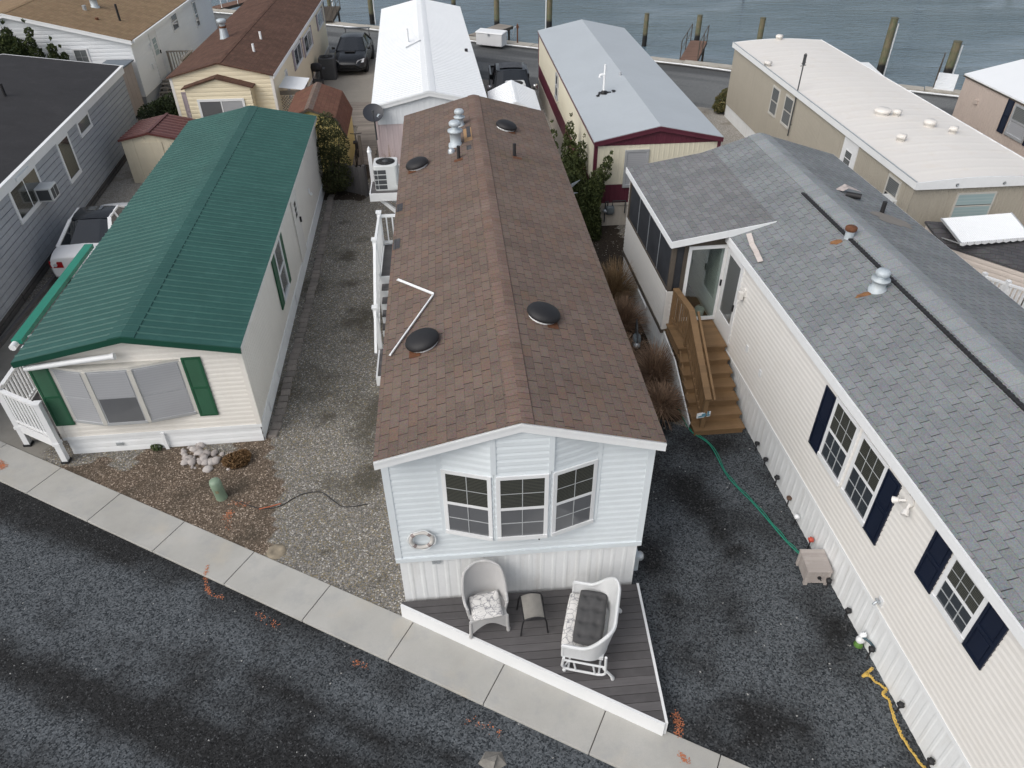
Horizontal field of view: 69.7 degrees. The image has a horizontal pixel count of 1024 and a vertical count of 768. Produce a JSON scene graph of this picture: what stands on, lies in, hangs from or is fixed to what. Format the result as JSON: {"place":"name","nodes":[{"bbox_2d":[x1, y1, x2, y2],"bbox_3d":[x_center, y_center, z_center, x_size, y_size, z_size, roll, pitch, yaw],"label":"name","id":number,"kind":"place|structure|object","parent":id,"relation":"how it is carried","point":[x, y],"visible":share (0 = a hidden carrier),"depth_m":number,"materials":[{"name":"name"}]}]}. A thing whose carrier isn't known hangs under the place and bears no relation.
{"place":"outdoors","nodes":[
{"label":"outdoors","id":0,"kind":"place"},
{"bbox_2d":[0,0,216,108],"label":"house","id":1,"kind":"structure","parent":0,"point":[145,35],"depth_m":34.34,"materials":[{"name":"white"}]},
{"bbox_2d":[71,48,90,61],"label":"window","id":2,"kind":"structure","parent":1,"relation":"in","point":[80,54],"depth_m":33.09,"materials":[{"name":"white plastic"}]},
{"bbox_2d":[148,29,166,78],"bbox_3d":[-17.306,-16.148,35.942,0.075,2.080,1.020,-3,38,-3],"label":"door","id":3,"kind":"structure","parent":1,"relation":"in","point":[152,36],"depth_m":35.93,"materials":[{"name":"white plastic"}]},
{"bbox_2d":[158,50,192,97],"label":"wooden steps","id":4,"kind":"structure","parent":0,"point":[182,59],"depth_m":36.52,"materials":[{"name":"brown wood"}]},
{"bbox_2d":[315,52,376,101],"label":"driveway","id":5,"kind":"structure","parent":0,"point":[355,86],"depth_m":37.80,"materials":[{"name":"concrete"}]},
{"bbox_2d":[311,63,324,83],"bbox_3d":[-9.869,-15.675,37.217,0.840,1.101,0.490,-3,38,-4],"label":"barbecue","id":6,"kind":"object","parent":5,"relation":"on","point":[316,67],"visible":0.82,"depth_m":36.96,"materials":[{"name":"black metal"}]},
{"bbox_2d":[318,55,337,79],"bbox_3d":[-9.582,-16.500,38.260,0.820,1.095,0.820,-3,38,-4],"label":"trash bin","id":7,"kind":"object","parent":5,"relation":"on","point":[328,63],"visible":0.98,"depth_m":37.96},
{"bbox_2d":[332,27,373,71],"bbox_3d":[-8.673,-18.234,40.180,2.060,1.509,4.615,-2,38,-1],"label":"sedan","id":8,"kind":"object","parent":5,"relation":"on","point":[354,51],"visible":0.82,"depth_m":39.38,"materials":[{"name":"black paint"}]},
{"bbox_2d":[0,441,749,767],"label":"sidewalk","id":9,"kind":"structure","parent":0,"point":[564,717],"depth_m":12.59,"materials":[{"name":"concrete"}]},
{"bbox_2d":[0,0,1023,767],"bbox_3d":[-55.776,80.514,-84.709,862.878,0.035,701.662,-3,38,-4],"label":"ground","id":10,"kind":"structure","parent":0,"point":[118,652],"depth_m":12.81,"materials":[{"name":"gravel"}]},
{"bbox_2d":[0,18,45,57],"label":"evergreen shrub","id":11,"kind":"object","parent":10,"relation":"on","point":[10,44],"visible":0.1,"depth_m":31.91,"materials":[{"name":"green plant"}]},
{"bbox_2d":[0,274,57,348],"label":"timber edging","id":12,"kind":"object","parent":10,"relation":"on","point":[14,326],"visible":0.87,"depth_m":20.51,"materials":[{"name":"wood"}]},
{"bbox_2d":[0,345,71,463],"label":"railing","id":13,"kind":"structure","parent":10,"relation":"on","point":[29,416],"depth_m":15.61,"materials":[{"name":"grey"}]},
{"bbox_2d":[46,36,71,60],"bbox_3d":[-20.113,-13.618,33.160,1.557,3.859,1.287,-3,38,-4],"label":"evergreen shrub","id":14,"kind":"object","parent":10,"relation":"on","point":[51,47],"visible":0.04,"depth_m":32.38,"materials":[{"name":"green plant"}]},
{"bbox_2d":[0,54,136,335],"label":"house","id":15,"kind":"structure","parent":10,"relation":"on","point":[65,125],"depth_m":24.52,"materials":[{"name":"grey"}]},
{"bbox_2d":[8,166,41,224],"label":"window","id":16,"kind":"structure","parent":15,"relation":"in","point":[23,198],"depth_m":21.52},
{"bbox_2d":[34,181,59,201],"bbox_3d":[-14.184,-5.840,22.351,0.556,0.420,0.570,-5,38,-6],"label":"air conditioner","id":17,"kind":"object","parent":15,"relation":"attached to","point":[46,191],"visible":1,"depth_m":22.19,"materials":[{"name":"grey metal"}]},
{"bbox_2d":[55,133,81,183],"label":"window","id":18,"kind":"structure","parent":15,"relation":"in","point":[64,147],"depth_m":24.45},
{"bbox_2d":[76,111,92,138],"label":"window","id":19,"kind":"structure","parent":15,"relation":"in","point":[84,125],"depth_m":25.86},
{"bbox_2d":[48,202,128,277],"bbox_3d":[-12.809,-4.786,23.013,1.800,1.491,4.415,-5,38,-6],"label":"pickup truck","id":20,"kind":"object","parent":10,"relation":"on","point":[88,225],"visible":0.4,"depth_m":21.92,"materials":[{"name":"white paint"}]},
{"bbox_2d":[102,59,144,118],"bbox_3d":[-17.669,-13.304,33.322,1.200,2.260,1.520,-2,38,-2],"label":"storage closet","id":21,"kind":"object","parent":10,"relation":"on","point":[133,89],"visible":0.35,"depth_m":33.19,"materials":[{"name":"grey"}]},
{"bbox_2d":[117,113,194,182],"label":"garden shed","id":22,"kind":"structure","parent":10,"relation":"on","point":[147,143],"depth_m":27.18,"materials":[{"name":"metal"}]},
{"bbox_2d":[142,142,164,171],"bbox_3d":[-13.171,-8.255,27.330,0.700,1.500,0.020,-2,38,-1],"label":"door","id":23,"kind":"structure","parent":22,"relation":"in","point":[154,151],"depth_m":27.09,"materials":[{"name":"metal"}]},
{"bbox_2d":[137,92,178,120],"bbox_3d":[-14.726,-11.781,32.056,2.565,1.495,3.222,-31,47,-33],"label":"shrub","id":24,"kind":"object","parent":10,"relation":"on","point":[160,105],"visible":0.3,"depth_m":31.66,"materials":[{"name":"green plant"}]},
{"bbox_2d":[9,105,324,453],"bbox_3d":[-8.464,-3.965,20.579,4.810,3.169,14.160,-4,38,-4],"label":"mobile home","id":25,"kind":"object","parent":10,"relation":"on","point":[167,322],"visible":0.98,"depth_m":16.19,"materials":[{"name":"green"}]},
{"bbox_2d":[51,369,104,425],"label":"window","id":26,"kind":"structure","parent":25,"relation":"in","point":[71,383],"depth_m":14.97,"materials":[{"name":"glass"}]},
{"bbox_2d":[84,370,148,425],"bbox_3d":[-8.041,0.285,14.985,0.814,1.386,0.052,-4,38,-4],"label":"window","id":27,"kind":"structure","parent":25,"relation":"in","point":[115,394],"depth_m":14.95,"materials":[{"name":"glass"}]},
{"bbox_2d":[131,361,196,421],"bbox_3d":[-7.146,0.161,15.133,0.895,1.386,0.052,-12,39,-14],"label":"window","id":28,"kind":"structure","parent":25,"relation":"in","point":[164,392],"depth_m":15.10,"materials":[{"name":"glass"}]},
{"bbox_2d":[274,237,290,301],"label":"window","id":29,"kind":"structure","parent":25,"relation":"in","point":[278,253],"depth_m":18.93,"materials":[{"name":"glass"}]},
{"bbox_2d":[290,189,306,261],"bbox_3d":[-6.222,-4.664,21.473,0.075,2.040,0.870,-4,38,-4],"label":"door","id":30,"kind":"structure","parent":25,"relation":"in","point":[297,219],"depth_m":21.47,"materials":[{"name":"beige"}]},
{"bbox_2d":[209,477,227,501],"bbox_3d":[-5.937,2.132,14.852,0.230,0.560,0.231,-11,37,-5],"label":"utility pedestal","id":31,"kind":"object","parent":10,"relation":"on","point":[218,489],"visible":1,"depth_m":14.75,"materials":[{"name":"green plastic"}]},
{"bbox_2d":[220,449,250,468],"bbox_3d":[-5.908,1.619,15.745,0.648,0.342,0.537,-3,38,-4],"label":"dead shrub","id":32,"kind":"object","parent":10,"relation":"on","point":[240,457],"visible":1,"depth_m":15.66,"materials":[{"name":"brown plant"}]},
{"bbox_2d":[166,0,328,118],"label":"mobile home","id":33,"kind":"object","parent":10,"relation":"on","point":[250,52],"visible":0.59,"depth_m":30.80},
{"bbox_2d":[197,98,245,117],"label":"window","id":34,"kind":"structure","parent":33,"relation":"in","point":[207,107],"depth_m":29.15,"materials":[{"name":"white plastic"}]},
{"bbox_2d":[293,40,302,68],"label":"window","id":35,"kind":"structure","parent":33,"relation":"in","point":[297,50],"depth_m":33.94,"materials":[{"name":"white plastic"}]},
{"bbox_2d":[303,27,312,55],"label":"window","id":36,"kind":"structure","parent":33,"relation":"in","point":[307,37],"depth_m":36.37,"materials":[{"name":"glass"}]},
{"bbox_2d":[267,544,285,558],"bbox_3d":[-4.449,3.164,13.884,0.380,0.040,0.380,-3,38,-4],"label":"access cover","id":37,"kind":"object","parent":10,"relation":"on","point":[275,551],"visible":1,"depth_m":13.87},
{"bbox_2d":[279,76,308,110],"bbox_3d":[-9.159,-11.796,31.338,1.134,2.200,1.700,-3,38,-3],"label":"porch shelter","id":38,"kind":"object","parent":10,"relation":"on","point":[294,82],"visible":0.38,"depth_m":30.51,"materials":[{"name":"white metal"}]},
{"bbox_2d":[288,82,354,171],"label":"garden shed","id":39,"kind":"structure","parent":10,"relation":"on","point":[316,98],"depth_m":27.86,"materials":[{"name":"brown paint"}]},
{"bbox_2d":[315,111,353,193],"bbox_3d":[-6.464,-8.159,26.147,1.550,2.842,1.640,-3,38,-4],"label":"olive shrub","id":40,"kind":"object","parent":10,"relation":"on","point":[335,185],"visible":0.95,"depth_m":25.98,"materials":[{"name":"green plant"}]},
{"bbox_2d":[329,160,368,196],"bbox_3d":[-5.923,-7.511,26.658,1.620,1.150,0.130,18,42,22],"label":"wooden fence","id":41,"kind":"object","parent":10,"relation":"on","point":[359,184],"visible":0.69,"depth_m":26.52,"materials":[{"name":"grey wood"}]},
{"bbox_2d":[349,102,377,165],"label":"boardwalk","id":42,"kind":"structure","parent":10,"relation":"on","point":[366,129],"depth_m":31.97,"materials":[{"name":"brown wood"}]},
{"bbox_2d":[371,210,394,385],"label":"side deck","id":43,"kind":"structure","parent":10,"relation":"on","point":[382,250],"depth_m":19.14,"materials":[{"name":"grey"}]},
{"bbox_2d":[371,0,486,166],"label":"mobile home","id":44,"kind":"object","parent":10,"relation":"on","point":[425,57],"visible":0.78,"depth_m":29.31,"materials":[{"name":"white"}]},
{"bbox_2d":[363,103,383,139],"bbox_3d":[-4.875,-9.225,26.064,0.612,1.272,0.622,25,44,29],"label":"satellite dish","id":45,"kind":"object","parent":44,"relation":"attached to","point":[372,112],"visible":1,"depth_m":25.86,"materials":[{"name":"paint"}]},
{"bbox_2d":[478,751,506,767],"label":"concrete chunk","id":46,"kind":"object","parent":10,"relation":"on","point":[488,759],"visible":1,"depth_m":10.77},
{"bbox_2d":[487,62,537,90],"bbox_3d":[-0.050,-13.770,34.064,2.280,1.902,5.380,-3,38,-3],"label":"pickup truck","id":47,"kind":"object","parent":10,"relation":"on","point":[500,73],"visible":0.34,"depth_m":33.14,"materials":[{"name":"black paint"}]},
{"bbox_2d":[487,80,540,109],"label":"storage shed","id":48,"kind":"structure","parent":10,"relation":"on","point":[512,92],"depth_m":27.81,"materials":[{"name":"white"}]},
{"bbox_2d":[373,94,666,601],"bbox_3d":[-0.484,-2.371,16.973,4.130,4.975,14.718,-3,38,-4],"label":"mobile home","id":49,"kind":"object","parent":10,"relation":"on","point":[520,439],"visible":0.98,"depth_m":11.95,"materials":[{"name":"brown"}]},
{"bbox_2d":[367,146,396,212],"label":"equipment platform","id":50,"kind":"structure","parent":49,"relation":"attached to","point":[384,197],"depth_m":23.09,"materials":[{"name":"grey"}]},
{"bbox_2d":[373,157,398,190],"bbox_3d":[-3.958,-6.640,23.164,0.746,0.845,0.752,-3,38,-4],"label":"air conditioner","id":51,"kind":"object","parent":50,"relation":"on","point":[386,172],"visible":1,"depth_m":22.89,"materials":[{"name":"white metal"}]},
{"bbox_2d":[389,278,433,355],"bbox_3d":[-1.742,-1.322,12.944,0.759,0.215,2.484,-3,38,-4],"label":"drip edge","id":52,"kind":"object","parent":49,"relation":"on","point":[420,312],"visible":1,"depth_m":12.93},
{"bbox_2d":[407,530,435,549],"bbox_3d":[-1.429,2.464,11.608,0.457,0.458,0.062,-3,38,-4],"label":"life ring","id":53,"kind":"object","parent":49,"relation":"attached to","point":[430,544],"visible":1,"depth_m":11.59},
{"bbox_2d":[441,469,492,540],"bbox_3d":[-0.666,1.837,11.113,0.758,1.381,0.066,8,39,10],"label":"window","id":54,"kind":"structure","parent":49,"relation":"in","point":[467,497],"depth_m":11.08,"materials":[{"name":"white plastic"}]},
{"bbox_2d":[496,473,548,541],"bbox_3d":[0.157,1.866,11.066,0.779,1.381,0.066,-3,38,-4],"label":"window","id":55,"kind":"structure","parent":49,"relation":"in","point":[521,500],"depth_m":11.03,"materials":[{"name":"white plastic"}]},
{"bbox_2d":[551,459,597,536],"bbox_3d":[0.943,1.742,11.215,0.729,1.381,0.066,-15,40,-18],"label":"window","id":56,"kind":"structure","parent":49,"relation":"in","point":[574,488],"depth_m":11.18,"materials":[{"name":"white plastic"}]},
{"bbox_2d":[400,583,667,735],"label":"wooden deck","id":57,"kind":"structure","parent":10,"relation":"on","point":[632,692],"depth_m":11.89,"materials":[{"name":"grey"}]},
{"bbox_2d":[461,559,510,638],"bbox_3d":[-0.441,3.486,12.005,0.750,1.086,0.722,-8,39,-10],"label":"wicker chair","id":58,"kind":"object","parent":57,"relation":"on","point":[480,576],"visible":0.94,"depth_m":11.98,"materials":[{"name":"wicker"}]},
{"bbox_2d":[469,590,502,620],"bbox_3d":[-0.425,3.605,11.945,0.500,0.145,0.480,-8,39,-10],"label":"cushion","id":59,"kind":"object","parent":58,"relation":"on","point":[487,605],"visible":1,"depth_m":11.88,"materials":[{"name":"fabric"}]},
{"bbox_2d":[516,592,548,635],"bbox_3d":[0.336,3.778,12.138,0.477,0.453,0.532,-5,38,-5],"label":"side table","id":60,"kind":"object","parent":57,"relation":"on","point":[532,605],"visible":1,"depth_m":12.01,"materials":[{"name":"beige plastic"}]},
{"bbox_2d":[561,577,621,680],"bbox_3d":[1.301,3.777,11.681,0.862,1.022,1.308,7,39,10],"label":"glider loveseat","id":61,"kind":"object","parent":57,"relation":"on","point":[610,587],"visible":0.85,"depth_m":11.40,"materials":[{"name":"white wicker"}]},
{"bbox_2d":[561,593,606,646],"bbox_3d":[1.163,3.807,11.741,0.640,0.135,1.060,7,39,10],"label":"cushion","id":62,"kind":"object","parent":61,"relation":"on","point":[568,627],"visible":0.3,"depth_m":11.70,"materials":[{"name":"fabric"}]},
{"bbox_2d":[572,590,606,645],"bbox_3d":[1.247,3.708,11.680,0.460,0.145,1.020,7,39,10],"label":"cushion","id":63,"kind":"object","parent":62,"relation":"on","point":[590,619],"visible":0.95,"depth_m":11.61,"materials":[{"name":"grey fabric"}]},
{"bbox_2d":[549,112,613,241],"bbox_3d":[2.075,-6.894,24.634,1.702,3.341,4.569,-7,38,-8],"label":"juniper","id":64,"kind":"object","parent":10,"relation":"on","point":[589,195],"visible":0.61,"depth_m":23.55,"materials":[{"name":"green plant"}]},
{"bbox_2d":[602,256,639,310],"bbox_3d":[2.827,-2.787,20.143,2.116,1.587,2.140,-3,38,-4],"label":"dry plant","id":65,"kind":"object","parent":10,"relation":"on","point":[618,287],"visible":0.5,"depth_m":20.06,"materials":[{"name":"brown plant"}]},
{"bbox_2d":[538,19,723,225],"bbox_3d":[3.919,-11.459,29.238,4.119,4.125,14.828,-4,38,-4],"label":"mobile home","id":66,"kind":"object","parent":10,"relation":"on","point":[622,96],"visible":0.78,"depth_m":25.56,"materials":[{"name":"beige metal"}]},
{"bbox_2d":[602,200,625,221],"bbox_3d":[3.366,-5.716,24.323,0.770,0.758,0.200,-3,38,-4],"label":"gas meter","id":67,"kind":"object","parent":66,"relation":"attached to","point":[608,210],"visible":1,"depth_m":24.19,"materials":[{"name":"metal"}]},
{"bbox_2d":[622,149,649,187],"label":"window","id":68,"kind":"structure","parent":66,"relation":"in","point":[636,157],"depth_m":23.29,"materials":[{"name":"metal"}]},
{"bbox_2d":[612,294,650,338],"bbox_3d":[2.899,-1.834,19.236,1.931,1.198,2.036,-3,38,-4],"label":"dry plant","id":69,"kind":"object","parent":10,"relation":"on","point":[628,319],"visible":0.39,"depth_m":19.16,"materials":[{"name":"brown plant"}]},
{"bbox_2d":[632,319,640,357],"bbox_3d":[3.138,-1.121,18.595,0.200,0.758,0.770,3,38,4],"label":"gas meter","id":70,"kind":"object","parent":10,"relation":"on","point":[637,336],"visible":0.78,"depth_m":18.32,"materials":[{"name":"metal"}]},
{"bbox_2d":[630,336,682,393],"bbox_3d":[3.434,-0.484,17.496,1.998,1.201,1.968,16,41,20],"label":"dry plant","id":71,"kind":"object","parent":10,"relation":"on","point":[653,364],"visible":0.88,"depth_m":17.48,"materials":[{"name":"brown plant"}]},
{"bbox_2d":[645,375,694,430],"bbox_3d":[3.433,0.317,16.840,1.944,0.744,1.915,-3,38,-4],"label":"dry plant","id":72,"kind":"object","parent":10,"relation":"on","point":[664,402],"visible":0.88,"depth_m":16.81,"materials":[{"name":"brown plant"}]},
{"bbox_2d":[660,288,744,435],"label":"wooden stairs","id":73,"kind":"structure","parent":10,"relation":"on","point":[699,345],"depth_m":16.71,"materials":[{"name":"brown wood"}]},
{"bbox_2d":[712,88,727,112],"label":"bush","id":74,"kind":"object","parent":10,"relation":"on","point":[718,105],"visible":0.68,"depth_m":33.32,"materials":[{"name":"green plant"}]},
{"bbox_2d":[676,406,799,553],"bbox_3d":[4.510,1.769,15.538,0.220,0.024,5.039,-13,40,-15],"label":"garden hose","id":75,"kind":"object","parent":10,"relation":"on","point":[755,504],"visible":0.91,"depth_m":14.94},
{"bbox_2d":[796,549,832,584],"bbox_3d":[5.445,3.314,13.257,0.443,0.395,0.535,0,38,1],"label":"hose box","id":76,"kind":"object","parent":10,"relation":"on","point":[814,565],"visible":0.99,"depth_m":13.13,"materials":[{"name":"beige plastic"}]},
{"bbox_2d":[622,133,1023,767],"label":"mobile home","id":77,"kind":"object","parent":10,"relation":"on","point":[872,337],"visible":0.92,"depth_m":12.60,"materials":[{"name":"beige"}]},
{"bbox_2d":[679,244,727,319],"bbox_3d":[4.483,-2.343,17.266,0.920,2.000,0.075,-4,38,-5],"label":"porch door","id":78,"kind":"structure","parent":77,"relation":"in","point":[725,246],"depth_m":17.05,"materials":[{"name":"white plastic"}]},
{"bbox_2d":[714,247,744,343],"bbox_3d":[4.959,-2.032,16.854,0.070,2.050,0.960,-4,38,-5],"label":"storm door","id":79,"kind":"structure","parent":77,"relation":"in","point":[733,270],"depth_m":16.84,"materials":[{"name":"white plastic"}]},
{"bbox_2d":[817,396,860,486],"bbox_3d":[5.552,0.981,12.495,0.067,1.345,0.803,-4,38,-5],"label":"window","id":80,"kind":"structure","parent":77,"relation":"in","point":[842,431],"depth_m":12.47,"materials":[{"name":"white plastic"}]},
{"bbox_2d":[840,432,889,526],"bbox_3d":[5.650,1.530,11.790,0.067,1.345,0.803,-4,38,-5],"label":"window","id":81,"kind":"structure","parent":77,"relation":"in","point":[867,470],"depth_m":11.77,"materials":[{"name":"white plastic"}]},
{"bbox_2d":[930,555,988,642],"bbox_3d":[5.912,2.814,9.702,0.067,0.965,0.743,-4,38,-5],"label":"window","id":82,"kind":"structure","parent":77,"relation":"in","point":[957,597],"depth_m":9.71,"materials":[{"name":"white plastic"}]},
{"bbox_2d":[853,631,866,648],"bbox_3d":[5.764,4.203,12.133,0.160,0.370,0.143,-3,38,-4],"label":"figurine","id":83,"kind":"object","parent":10,"relation":"on","point":[859,641],"visible":0.98,"depth_m":12.10,"materials":[{"name":"white ceramic"}]},
{"bbox_2d":[724,34,1023,227],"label":"mobile home","id":84,"kind":"object","parent":10,"relation":"on","point":[882,134],"visible":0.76,"depth_m":23.57,"materials":[{"name":"beige metal"}]},
{"bbox_2d":[768,85,780,117],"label":"window","id":85,"kind":"structure","parent":84,"relation":"in","point":[776,92],"depth_m":28.05,"materials":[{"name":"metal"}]},
{"bbox_2d":[780,94,794,129],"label":"window","id":86,"kind":"structure","parent":84,"relation":"in","point":[789,101],"depth_m":27.03,"materials":[{"name":"metal"}]},
{"bbox_2d":[839,136,858,169],"bbox_3d":[10.536,-6.753,23.373,0.075,1.960,0.920,-3,38,-4],"label":"door","id":87,"kind":"structure","parent":84,"relation":"in","point":[849,152],"depth_m":22.97,"materials":[{"name":"white plastic"}]},
{"bbox_2d":[883,173,901,199],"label":"window","id":88,"kind":"structure","parent":84,"relation":"in","point":[892,187],"depth_m":20.81,"materials":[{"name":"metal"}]},
{"bbox_2d":[948,191,997,217],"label":"window","id":89,"kind":"structure","parent":84,"relation":"in","point":[970,203],"depth_m":20.26,"materials":[{"name":"glass"}]},
{"bbox_2d":[862,667,925,767],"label":"garden hose","id":90,"kind":"object","parent":10,"relation":"on","point":[865,674],"visible":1,"depth_m":11.30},
{"bbox_2d":[952,59,1023,156],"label":"mobile home","id":91,"kind":"object","parent":10,"relation":"on","point":[990,102],"visible":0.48,"depth_m":27.07,"materials":[{"name":"metal"}]},
{"bbox_2d":[1003,103,1023,142],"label":"window","id":92,"kind":"structure","parent":91,"relation":"in","point":[1014,129],"depth_m":25.80,"materials":[{"name":"metal"}]},
{"bbox_2d":[982,272,1023,307],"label":"railing","id":93,"kind":"object","parent":10,"relation":"on","point":[1006,286],"visible":0.32,"depth_m":18.06,"materials":[{"name":"white plastic"}]},
{"bbox_2d":[211,0,1023,89],"bbox_3d":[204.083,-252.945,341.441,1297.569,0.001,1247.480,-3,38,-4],"label":"water","id":94,"kind":"structure","parent":0,"point":[989,33],"depth_m":51.76,"materials":[{"name":"liquid"}]},
{"bbox_2d":[212,0,246,8],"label":"gangway","id":95,"kind":"object","parent":94,"relation":"in","point":[233,4],"visible":0.65,"depth_m":52.61,"materials":[{"name":"brown wood"}]},
{"bbox_2d":[323,0,340,22],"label":"gangway","id":96,"kind":"object","parent":94,"relation":"in","point":[331,13],"visible":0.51,"depth_m":49.29,"materials":[{"name":"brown wood"}]},
{"bbox_2d":[367,0,375,24],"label":"piling","id":97,"kind":"object","parent":94,"relation":"in","point":[371,9],"visible":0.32,"depth_m":51.80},
{"bbox_2d":[469,24,512,40],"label":"gangway","id":98,"kind":"object","parent":94,"relation":"in","point":[508,28],"visible":0.44,"depth_m":46.97,"materials":[{"name":"grey wood"}]},
{"bbox_2d":[545,0,551,27],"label":"piling","id":99,"kind":"object","parent":94,"relation":"in","point":[548,14],"visible":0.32,"depth_m":49.56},
{"bbox_2d":[212,8,960,96],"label":"seawall","id":100,"kind":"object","parent":94,"relation":"in","point":[727,67],"visible":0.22,"depth_m":39.99,"materials":[{"name":"concrete"}]},
{"bbox_2d":[475,28,506,46],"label":"dock box","id":101,"kind":"object","parent":100,"relation":"on","point":[492,37],"visible":1,"depth_m":42.88,"materials":[{"name":"white plastic"}]},
{"bbox_2d":[642,13,649,46],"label":"piling","id":102,"kind":"object","parent":94,"relation":"in","point":[645,31],"visible":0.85,"depth_m":46.28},
{"bbox_2d":[680,24,709,61],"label":"gangway","id":103,"kind":"object","parent":94,"relation":"in","point":[694,50],"visible":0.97,"depth_m":41.69,"materials":[{"name":"brown wood"}]},
{"bbox_2d":[694,14,702,40],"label":"piling","id":104,"kind":"object","parent":94,"relation":"in","point":[698,27],"visible":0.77,"depth_m":46.08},
{"bbox_2d":[877,17,898,75],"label":"piling","id":105,"kind":"object","parent":94,"relation":"in","point":[886,49],"visible":0.79,"depth_m":40.24,"materials":[{"name":"wood"}]},
{"bbox_2d":[933,52,958,90],"bbox_3d":[21.346,-14.582,36.383,0.937,2.956,1.975,19,42,23],"label":"gangway","id":106,"kind":"object","parent":94,"relation":"in","point":[946,81],"visible":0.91,"depth_m":36.05,"materials":[{"name":"white metal"}]},
{"bbox_2d":[943,40,962,73],"bbox_3d":[23.957,-17.025,40.484,0.503,3.530,0.461,-23,43,-26],"label":"piling","id":107,"kind":"object","parent":94,"relation":"in","point":[953,55],"visible":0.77,"depth_m":39.78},
{"bbox_2d":[924,221,1023,302],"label":"deck","id":108,"kind":"structure","parent":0,"point":[1003,261],"depth_m":18.97,"materials":[{"name":"grey"}]},
{"bbox_2d":[940,212,1023,245],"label":"metal awning","id":109,"kind":"object","parent":108,"relation":"attached to","point":[985,229],"visible":1,"depth_m":19.20,"materials":[{"name":"metal"}]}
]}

